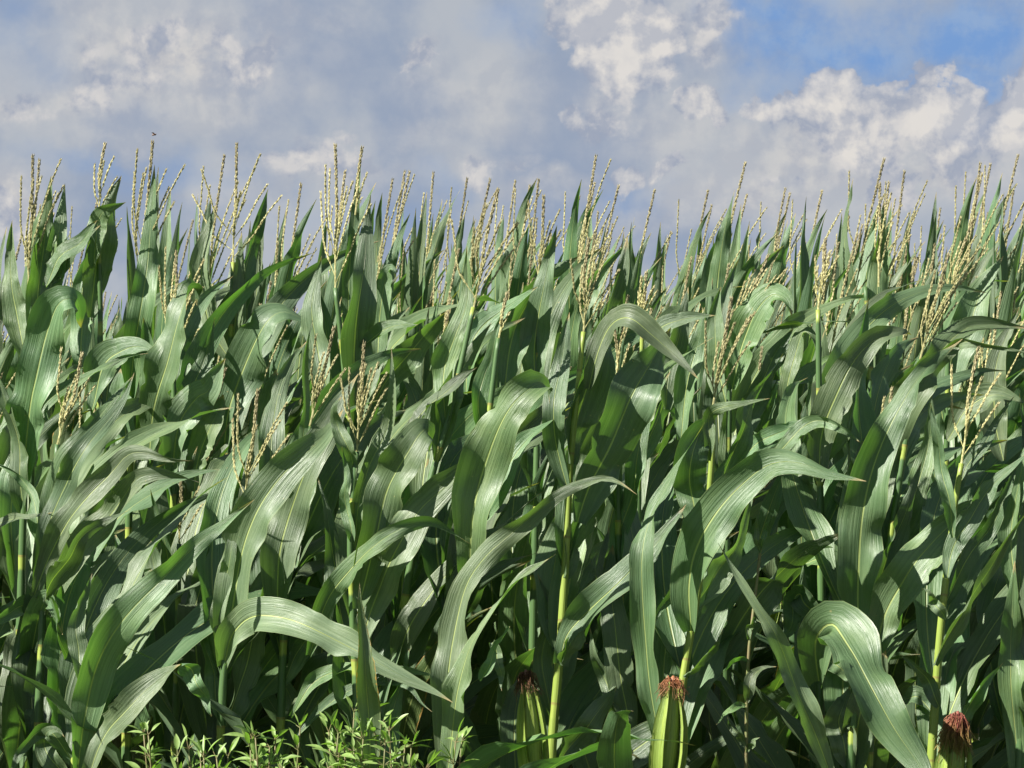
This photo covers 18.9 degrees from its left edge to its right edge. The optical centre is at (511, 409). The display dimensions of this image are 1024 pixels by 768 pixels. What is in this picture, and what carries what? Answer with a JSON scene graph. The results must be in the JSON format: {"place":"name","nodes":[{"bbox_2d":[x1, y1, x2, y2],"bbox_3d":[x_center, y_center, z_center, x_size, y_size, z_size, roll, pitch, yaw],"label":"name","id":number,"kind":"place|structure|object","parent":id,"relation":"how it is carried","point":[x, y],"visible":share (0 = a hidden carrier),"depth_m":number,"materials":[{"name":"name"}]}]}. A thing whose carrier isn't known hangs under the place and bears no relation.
{"place":"outdoors","nodes":[
{"label":"outdoors","id":0,"kind":"place"},
{"bbox_2d":[0,0,1023,340],"label":"sky","id":1,"kind":"structure","parent":0,"point":[677,94],"materials":[{"name":"blue"}]},
{"bbox_2d":[716,515,775,767],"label":"tall weed","id":2,"kind":"object","parent":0,"point":[749,687],"visible":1,"depth_m":5.84,"materials":[{"name":"green plant"}]},
{"label":"ground","id":3,"kind":"structure","parent":0,"visible":0},
{"bbox_2d":[0,234,86,767],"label":"corn plant","id":4,"kind":"object","parent":3,"relation":"on","point":[7,354],"visible":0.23,"depth_m":7.21,"materials":[{"name":"green plant"}]},
{"bbox_2d":[2,158,102,639],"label":"corn plant","id":5,"kind":"object","parent":3,"relation":"on","point":[5,585],"visible":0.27,"depth_m":7.55,"materials":[{"name":"green plant"}]},
{"bbox_2d":[2,153,114,767],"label":"corn plant","id":6,"kind":"object","parent":3,"relation":"on","point":[54,249],"visible":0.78,"depth_m":6.91,"materials":[{"name":"green plant"}]},
{"bbox_2d":[35,276,145,767],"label":"corn plant","id":7,"kind":"object","parent":3,"relation":"on","point":[45,452],"visible":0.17,"depth_m":7.25,"materials":[{"name":"green plant"}]},
{"bbox_2d":[61,198,121,400],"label":"corn plant","id":8,"kind":"object","parent":3,"relation":"on","point":[67,338],"visible":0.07,"depth_m":8.63,"materials":[{"name":"green plant"}]},
{"bbox_2d":[0,347,219,767],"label":"corn plant","id":9,"kind":"object","parent":3,"relation":"on","point":[61,554],"visible":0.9,"depth_m":6.05,"materials":[{"name":"green plant"}]},
{"bbox_2d":[0,139,229,767],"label":"corn plant","id":10,"kind":"object","parent":3,"relation":"on","point":[133,335],"visible":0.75,"depth_m":6.81,"materials":[{"name":"green plant"}]},
{"bbox_2d":[0,285,232,767],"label":"corn plant","id":11,"kind":"object","parent":3,"relation":"on","point":[29,403],"visible":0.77,"depth_m":6.32,"materials":[{"name":"green plant"}]},
{"bbox_2d":[11,478,319,767],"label":"corn plant","id":12,"kind":"object","parent":3,"relation":"on","point":[104,681],"visible":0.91,"depth_m":5.89,"materials":[{"name":"green plant"}]},
{"bbox_2d":[127,167,222,336],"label":"corn plant","id":13,"kind":"object","parent":3,"relation":"on","point":[131,268],"visible":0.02,"depth_m":7.74,"materials":[{"name":"green plant"}]},
{"bbox_2d":[51,142,303,767],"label":"corn plant","id":14,"kind":"object","parent":3,"relation":"on","point":[91,279],"visible":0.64,"depth_m":7.00,"materials":[{"name":"green plant"}]},
{"bbox_2d":[124,721,238,767],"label":"weed plant","id":15,"kind":"object","parent":3,"relation":"on","point":[151,754],"visible":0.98,"depth_m":5.59,"materials":[{"name":"green plant"}]},
{"bbox_2d":[115,431,251,767],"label":"corn plant","id":16,"kind":"object","parent":3,"relation":"on","point":[169,692],"visible":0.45,"depth_m":6.29,"materials":[{"name":"green plant"}]},
{"bbox_2d":[132,236,246,767],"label":"corn plant","id":17,"kind":"object","parent":3,"relation":"on","point":[143,715],"visible":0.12,"depth_m":7.23,"materials":[{"name":"green plant"}]},
{"bbox_2d":[148,367,273,763],"bbox_3d":[-0.647,0.752,6.845,0.376,1.696,0.900,0,0,15],"label":"corn plant","id":18,"kind":"object","parent":3,"relation":"on","point":[266,720],"visible":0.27,"depth_m":6.81,"materials":[{"name":"green plant"}]},
{"bbox_2d":[131,188,311,767],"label":"corn plant","id":19,"kind":"object","parent":3,"relation":"on","point":[169,243],"visible":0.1,"depth_m":7.43,"materials":[{"name":"green plant"}]},
{"bbox_2d":[174,724,273,767],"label":"weed plant","id":20,"kind":"object","parent":3,"relation":"on","point":[200,747],"visible":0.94,"depth_m":5.49,"materials":[{"name":"green plant"}]},
{"bbox_2d":[138,250,311,764],"bbox_3d":[-0.561,0.622,6.743,0.532,1.955,0.866,0,0,0],"label":"corn plant","id":21,"kind":"object","parent":3,"relation":"on","point":[181,365],"visible":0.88,"depth_m":6.67,"materials":[{"name":"green plant"}]},
{"bbox_2d":[0,388,452,767],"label":"corn plant","id":22,"kind":"object","parent":3,"relation":"on","point":[227,654],"visible":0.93,"depth_m":5.96,"materials":[{"name":"green plant"}]},
{"bbox_2d":[196,153,304,601],"bbox_3d":[-0.590,0.487,7.568,0.446,2.227,0.736,0,0,2],"label":"corn plant","id":23,"kind":"object","parent":3,"relation":"on","point":[225,297],"visible":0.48,"depth_m":7.51,"materials":[{"name":"green plant"}]},
{"bbox_2d":[201,712,307,767],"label":"weed plant","id":24,"kind":"object","parent":3,"relation":"on","point":[295,737],"visible":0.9,"depth_m":5.54,"materials":[{"name":"green plant"}]},
{"bbox_2d":[216,221,310,451],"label":"corn plant","id":25,"kind":"object","parent":3,"relation":"on","point":[257,298],"visible":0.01,"depth_m":7.56,"materials":[{"name":"green plant"}]},
{"bbox_2d":[235,303,309,764],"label":"corn plant","id":26,"kind":"object","parent":3,"relation":"on","point":[256,717],"visible":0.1,"depth_m":7.27,"materials":[{"name":"green plant"}]},
{"bbox_2d":[189,142,378,767],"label":"corn plant","id":27,"kind":"object","parent":3,"relation":"on","point":[243,351],"visible":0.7,"depth_m":6.93,"materials":[{"name":"green plant"}]},
{"bbox_2d":[246,183,326,747],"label":"corn plant","id":28,"kind":"object","parent":3,"relation":"on","point":[283,351],"visible":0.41,"depth_m":7.37,"materials":[{"name":"green plant"}]},
{"bbox_2d":[266,211,310,433],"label":"corn plant","id":29,"kind":"object","parent":3,"relation":"on","point":[294,415],"visible":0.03,"depth_m":8.15,"materials":[{"name":"green plant"}]},
{"bbox_2d":[224,711,360,767],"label":"weed plant","id":30,"kind":"object","parent":3,"relation":"on","point":[259,755],"visible":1,"depth_m":5.51,"materials":[{"name":"green plant"}]},
{"bbox_2d":[290,297,341,767],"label":"corn plant","id":31,"kind":"object","parent":3,"relation":"on","point":[314,582],"visible":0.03,"depth_m":7.16,"materials":[{"name":"green plant"}]},
{"bbox_2d":[262,694,387,767],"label":"weed plant","id":32,"kind":"object","parent":3,"relation":"on","point":[352,733],"visible":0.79,"depth_m":5.60,"materials":[{"name":"green plant"}]},
{"bbox_2d":[128,339,535,767],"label":"corn plant","id":33,"kind":"object","parent":3,"relation":"on","point":[380,477],"visible":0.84,"depth_m":5.93,"materials":[{"name":"green plant"}]},
{"bbox_2d":[149,320,515,767],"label":"corn plant","id":34,"kind":"object","parent":3,"relation":"on","point":[296,524],"visible":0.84,"depth_m":6.07,"materials":[{"name":"green plant"}]},
{"bbox_2d":[261,145,409,767],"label":"corn plant","id":35,"kind":"object","parent":3,"relation":"on","point":[269,704],"visible":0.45,"depth_m":6.82,"materials":[{"name":"green plant"}]},
{"bbox_2d":[285,170,399,767],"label":"corn plant","id":36,"kind":"object","parent":3,"relation":"on","point":[327,293],"visible":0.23,"depth_m":7.78,"materials":[{"name":"green plant"}]},
{"bbox_2d":[309,444,418,767],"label":"corn plant","id":37,"kind":"object","parent":3,"relation":"on","point":[319,649],"visible":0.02,"depth_m":6.83,"materials":[{"name":"green plant"}]},
{"bbox_2d":[306,709,431,767],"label":"weed plant","id":38,"kind":"object","parent":3,"relation":"on","point":[383,731],"visible":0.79,"depth_m":5.58,"materials":[{"name":"green plant"}]},
{"bbox_2d":[142,188,601,767],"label":"corn plant","id":39,"kind":"object","parent":3,"relation":"on","point":[410,608],"visible":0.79,"depth_m":6.05,"materials":[{"name":"green plant"}]},
{"bbox_2d":[329,730,442,767],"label":"weed plant","id":40,"kind":"object","parent":3,"relation":"on","point":[413,759],"visible":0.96,"depth_m":5.54,"materials":[{"name":"green plant"}]},
{"bbox_2d":[290,143,500,767],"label":"corn plant","id":41,"kind":"object","parent":3,"relation":"on","point":[369,322],"visible":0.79,"depth_m":6.73,"materials":[{"name":"green plant"}]},
{"bbox_2d":[371,178,426,415],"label":"corn plant","id":42,"kind":"object","parent":3,"relation":"on","point":[396,290],"visible":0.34,"depth_m":8.31,"materials":[{"name":"green plant"}]},
{"bbox_2d":[373,169,443,341],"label":"corn plant","id":43,"kind":"object","parent":3,"relation":"on","point":[378,230],"visible":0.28,"depth_m":8.45,"materials":[{"name":"green plant"}]},
{"bbox_2d":[368,170,475,446],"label":"corn plant","id":44,"kind":"object","parent":3,"relation":"on","point":[392,258],"visible":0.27,"depth_m":7.87,"materials":[{"name":"green plant"}]},
{"bbox_2d":[366,713,477,767],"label":"weed plant","id":45,"kind":"object","parent":3,"relation":"on","point":[465,731],"visible":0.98,"depth_m":5.57,"materials":[{"name":"green plant"}]},
{"bbox_2d":[398,193,477,665],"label":"corn plant","id":46,"kind":"object","parent":3,"relation":"on","point":[411,292],"visible":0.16,"depth_m":8.36,"materials":[{"name":"green plant"}]},
{"bbox_2d":[185,291,691,767],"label":"corn plant","id":47,"kind":"object","parent":3,"relation":"on","point":[495,445],"visible":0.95,"depth_m":5.85,"materials":[{"name":"green plant"}]},
{"bbox_2d":[420,171,458,319],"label":"corn plant","id":48,"kind":"object","parent":3,"relation":"on","point":[437,237],"visible":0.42,"depth_m":8.65,"materials":[{"name":"green plant"}]},
{"bbox_2d":[394,249,486,430],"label":"corn plant","id":49,"kind":"object","parent":3,"relation":"on","point":[398,419],"visible":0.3,"depth_m":7.71,"materials":[{"name":"green plant"}]},
{"bbox_2d":[399,292,537,767],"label":"corn plant","id":50,"kind":"object","parent":3,"relation":"on","point":[418,717],"visible":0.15,"depth_m":6.77,"materials":[{"name":"green plant"}]},
{"bbox_2d":[441,177,495,336],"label":"corn plant","id":51,"kind":"object","parent":3,"relation":"on","point":[458,238],"visible":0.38,"depth_m":8.89,"materials":[{"name":"green plant"}]},
{"bbox_2d":[440,296,498,767],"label":"corn plant","id":52,"kind":"object","parent":3,"relation":"on","point":[471,628],"visible":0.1,"depth_m":7.00,"materials":[{"name":"green plant"}]},
{"bbox_2d":[448,177,494,663],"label":"corn plant","id":53,"kind":"object","parent":3,"relation":"on","point":[456,287],"visible":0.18,"depth_m":8.51,"materials":[{"name":"green plant"}]},
{"bbox_2d":[465,237,533,757],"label":"corn plant","id":54,"kind":"object","parent":3,"relation":"on","point":[479,606],"visible":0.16,"depth_m":8.26,"materials":[{"name":"green plant"}]},
{"bbox_2d":[487,179,541,309],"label":"corn plant","id":55,"kind":"object","parent":3,"relation":"on","point":[494,294],"visible":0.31,"depth_m":9.27,"materials":[{"name":"green plant"}]},
{"bbox_2d":[499,179,546,296],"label":"corn plant","id":56,"kind":"object","parent":3,"relation":"on","point":[521,219],"visible":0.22,"depth_m":9.03,"materials":[{"name":"green plant"}]},
{"bbox_2d":[469,285,582,759],"bbox_3d":[0.146,0.649,7.178,0.488,1.902,0.828,0,0,12],"label":"corn plant","id":57,"kind":"object","parent":3,"relation":"on","point":[483,711],"visible":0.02,"depth_m":7.12,"materials":[{"name":"green plant"}]},
{"bbox_2d":[495,366,588,758],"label":"corn plant","id":58,"kind":"object","parent":3,"relation":"on","point":[513,602],"visible":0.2,"depth_m":6.77,"materials":[{"name":"green plant"}]},
{"bbox_2d":[506,178,589,654],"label":"corn plant","id":59,"kind":"object","parent":3,"relation":"on","point":[519,277],"visible":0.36,"depth_m":8.26,"materials":[{"name":"green plant"}]},
{"bbox_2d":[458,193,679,767],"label":"corn plant","id":60,"kind":"object","parent":3,"relation":"on","point":[538,304],"visible":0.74,"depth_m":6.74,"materials":[{"name":"green plant"}]},
{"bbox_2d":[579,184,634,330],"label":"corn plant","id":61,"kind":"object","parent":3,"relation":"on","point":[610,253],"visible":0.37,"depth_m":8.88,"materials":[{"name":"green plant"}]},
{"bbox_2d":[560,154,657,767],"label":"corn plant","id":62,"kind":"object","parent":3,"relation":"on","point":[572,308],"visible":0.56,"depth_m":7.46,"materials":[{"name":"green plant"}]},
{"bbox_2d":[591,222,680,624],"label":"corn plant","id":63,"kind":"object","parent":3,"relation":"on","point":[631,289],"visible":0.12,"depth_m":7.66,"materials":[{"name":"green plant"}]},
{"bbox_2d":[584,189,693,642],"bbox_3d":[0.364,0.509,8.084,0.375,2.182,0.832,0,0,1],"label":"corn plant","id":64,"kind":"object","parent":3,"relation":"on","point":[633,259],"visible":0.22,"depth_m":8.05,"materials":[{"name":"green plant"}]},
{"bbox_2d":[500,237,782,767],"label":"corn plant","id":65,"kind":"object","parent":3,"relation":"on","point":[611,414],"visible":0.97,"depth_m":5.99,"materials":[{"name":"green plant"}]},
{"bbox_2d":[635,222,671,414],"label":"corn plant","id":66,"kind":"object","parent":3,"relation":"on","point":[657,277],"visible":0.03,"depth_m":9.79,"materials":[{"name":"green plant"}]},
{"bbox_2d":[570,326,738,767],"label":"corn plant","id":67,"kind":"object","parent":3,"relation":"on","point":[613,642],"visible":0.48,"depth_m":6.04,"materials":[{"name":"green plant"}]},
{"bbox_2d":[588,294,725,767],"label":"corn plant","id":68,"kind":"object","parent":3,"relation":"on","point":[699,757],"visible":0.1,"depth_m":6.79,"materials":[{"name":"green plant"}]},
{"bbox_2d":[596,271,741,767],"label":"corn plant","id":69,"kind":"object","parent":3,"relation":"on","point":[677,392],"visible":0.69,"depth_m":6.70,"materials":[{"name":"green plant"}]},
{"bbox_2d":[577,307,770,657],"bbox_3d":[0.292,0.676,7.411,0.376,1.847,0.900,0,0,-42],"label":"corn plant","id":70,"kind":"object","parent":3,"relation":"on","point":[661,445],"visible":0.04,"depth_m":7.29,"materials":[{"name":"green plant"}]},
{"bbox_2d":[654,256,699,479],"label":"corn plant","id":71,"kind":"object","parent":3,"relation":"on","point":[668,419],"visible":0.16,"depth_m":8.36,"materials":[{"name":"green plant"}]},
{"bbox_2d":[670,189,727,463],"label":"corn plant","id":72,"kind":"object","parent":3,"relation":"on","point":[692,253],"visible":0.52,"depth_m":8.95,"materials":[{"name":"green plant"}]},
{"bbox_2d":[596,296,864,767],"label":"corn plant","id":73,"kind":"object","parent":3,"relation":"on","point":[685,591],"visible":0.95,"depth_m":5.87,"materials":[{"name":"green plant"}]},
{"bbox_2d":[697,264,774,725],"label":"corn plant","id":74,"kind":"object","parent":3,"relation":"on","point":[753,516],"visible":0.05,"depth_m":7.68,"materials":[{"name":"green plant"}]},
{"bbox_2d":[687,263,809,767],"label":"corn plant","id":75,"kind":"object","parent":3,"relation":"on","point":[700,737],"visible":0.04,"depth_m":7.22,"materials":[{"name":"green plant"}]},
{"bbox_2d":[670,161,829,670],"bbox_3d":[0.594,0.475,8.027,0.386,2.250,0.857,0,0,-15],"label":"corn plant","id":76,"kind":"object","parent":3,"relation":"on","point":[715,266],"visible":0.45,"depth_m":7.96,"materials":[{"name":"green plant"}]},
{"bbox_2d":[729,207,778,688],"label":"corn plant","id":77,"kind":"object","parent":3,"relation":"on","point":[735,249],"visible":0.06,"depth_m":8.04,"materials":[{"name":"green plant"}]},
{"bbox_2d":[758,192,806,325],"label":"corn plant","id":78,"kind":"object","parent":3,"relation":"on","point":[771,247],"visible":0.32,"depth_m":9.29,"materials":[{"name":"green plant"}]},
{"bbox_2d":[751,187,833,577],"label":"corn plant","id":79,"kind":"object","parent":3,"relation":"on","point":[779,265],"visible":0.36,"depth_m":9.02,"materials":[{"name":"green plant"}]},
{"bbox_2d":[762,202,847,753],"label":"corn plant","id":80,"kind":"object","parent":3,"relation":"on","point":[807,275],"visible":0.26,"depth_m":7.59,"materials":[{"name":"green plant"}]},
{"bbox_2d":[768,189,842,679],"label":"corn plant","id":81,"kind":"object","parent":3,"relation":"on","point":[810,244],"visible":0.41,"depth_m":8.76,"materials":[{"name":"green plant"}]},
{"bbox_2d":[703,245,914,767],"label":"corn plant","id":82,"kind":"object","parent":3,"relation":"on","point":[747,377],"visible":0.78,"depth_m":6.82,"materials":[{"name":"green plant"}]},
{"bbox_2d":[699,346,919,767],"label":"corn plant","id":83,"kind":"object","parent":3,"relation":"on","point":[779,732],"visible":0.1,"depth_m":6.84,"materials":[{"name":"green plant"}]},
{"bbox_2d":[773,242,862,570],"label":"corn plant","id":84,"kind":"object","parent":3,"relation":"on","point":[801,401],"visible":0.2,"depth_m":7.68,"materials":[{"name":"green plant"}]},
{"bbox_2d":[632,253,1023,767],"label":"corn plant","id":85,"kind":"object","parent":3,"relation":"on","point":[853,641],"visible":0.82,"depth_m":5.99,"materials":[{"name":"green plant"}]},
{"bbox_2d":[779,182,923,767],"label":"corn plant","id":86,"kind":"object","parent":3,"relation":"on","point":[877,281],"visible":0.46,"depth_m":6.79,"materials":[{"name":"green plant"}]},
{"bbox_2d":[705,238,1003,767],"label":"corn plant","id":87,"kind":"object","parent":3,"relation":"on","point":[834,388],"visible":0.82,"depth_m":6.13,"materials":[{"name":"green plant"}]},
{"bbox_2d":[719,339,1004,767],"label":"corn plant","id":88,"kind":"object","parent":3,"relation":"on","point":[855,561],"visible":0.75,"depth_m":5.93,"materials":[{"name":"green plant"}]},
{"bbox_2d":[832,157,909,333],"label":"corn plant","id":89,"kind":"object","parent":3,"relation":"on","point":[861,262],"visible":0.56,"depth_m":7.76,"materials":[{"name":"green plant"}]},
{"bbox_2d":[724,347,1023,767],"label":"corn plant","id":90,"kind":"object","parent":3,"relation":"on","point":[946,694],"visible":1,"depth_m":5.95,"materials":[{"name":"green plant"}]},
{"bbox_2d":[726,215,1023,644],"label":"corn plant","id":91,"kind":"object","parent":3,"relation":"on","point":[971,303],"visible":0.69,"depth_m":6.75,"materials":[{"name":"green plant"}]},
{"bbox_2d":[787,233,994,767],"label":"corn plant","id":92,"kind":"object","parent":3,"relation":"on","point":[828,343],"visible":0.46,"depth_m":7.25,"materials":[{"name":"green plant"}]},
{"bbox_2d":[859,180,923,355],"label":"corn plant","id":93,"kind":"object","parent":3,"relation":"on","point":[895,278],"visible":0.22,"depth_m":8.12,"materials":[{"name":"green plant"}]},
{"bbox_2d":[828,321,979,767],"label":"corn plant","id":94,"kind":"object","parent":3,"relation":"on","point":[893,761],"visible":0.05,"depth_m":6.85,"materials":[{"name":"green plant"}]},
{"bbox_2d":[884,169,950,334],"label":"corn plant","id":95,"kind":"object","parent":3,"relation":"on","point":[910,224],"visible":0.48,"depth_m":8.37,"materials":[{"name":"green plant"}]},
{"bbox_2d":[888,256,994,749],"bbox_3d":[1.016,0.619,7.227,0.387,1.962,0.885,0,0,9],"label":"corn plant","id":96,"kind":"object","parent":3,"relation":"on","point":[896,669],"visible":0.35,"depth_m":7.10,"materials":[{"name":"green plant"}]},
{"bbox_2d":[906,195,998,339],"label":"corn plant","id":97,"kind":"object","parent":3,"relation":"on","point":[932,238],"visible":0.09,"depth_m":8.20,"materials":[{"name":"green plant"}]},
{"bbox_2d":[903,243,1008,485],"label":"corn plant","id":98,"kind":"object","parent":3,"relation":"on","point":[915,325],"visible":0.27,"depth_m":7.70,"materials":[{"name":"green plant"}]},
{"bbox_2d":[904,313,1023,767],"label":"corn plant","id":99,"kind":"object","parent":3,"relation":"on","point":[999,759],"visible":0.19,"depth_m":6.84,"materials":[{"name":"green plant"}]},
{"bbox_2d":[944,162,1023,426],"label":"corn plant","id":100,"kind":"object","parent":3,"relation":"on","point":[978,271],"visible":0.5,"depth_m":7.91,"materials":[{"name":"green plant"}]},
{"bbox_2d":[963,162,1023,400],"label":"corn plant","id":101,"kind":"object","parent":3,"relation":"on","point":[1013,384],"visible":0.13,"depth_m":8.47,"materials":[{"name":"green plant"}]},
{"bbox_2d":[968,153,1023,367],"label":"corn plant","id":102,"kind":"object","parent":3,"relation":"on","point":[980,231],"visible":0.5,"depth_m":8.09,"materials":[{"name":"green plant"}]},
{"bbox_2d":[969,291,1023,767],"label":"corn plant","id":103,"kind":"object","parent":3,"relation":"on","point":[984,724],"visible":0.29,"depth_m":7.22,"materials":[{"name":"green plant"}]},
{"bbox_2d":[976,449,1023,767],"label":"corn plant","id":104,"kind":"object","parent":3,"relation":"on","point":[1006,692],"visible":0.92,"depth_m":5.98,"materials":[{"name":"green plant"}]},
{"bbox_2d":[980,196,1023,756],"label":"corn plant","id":105,"kind":"object","parent":3,"relation":"on","point":[1006,305],"visible":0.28,"depth_m":7.67,"materials":[{"name":"green plant"}]},
{"bbox_2d":[995,211,1023,401],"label":"corn plant","id":106,"kind":"object","parent":3,"relation":"on","point":[1019,299],"visible":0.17,"depth_m":8.64,"materials":[{"name":"green plant"}]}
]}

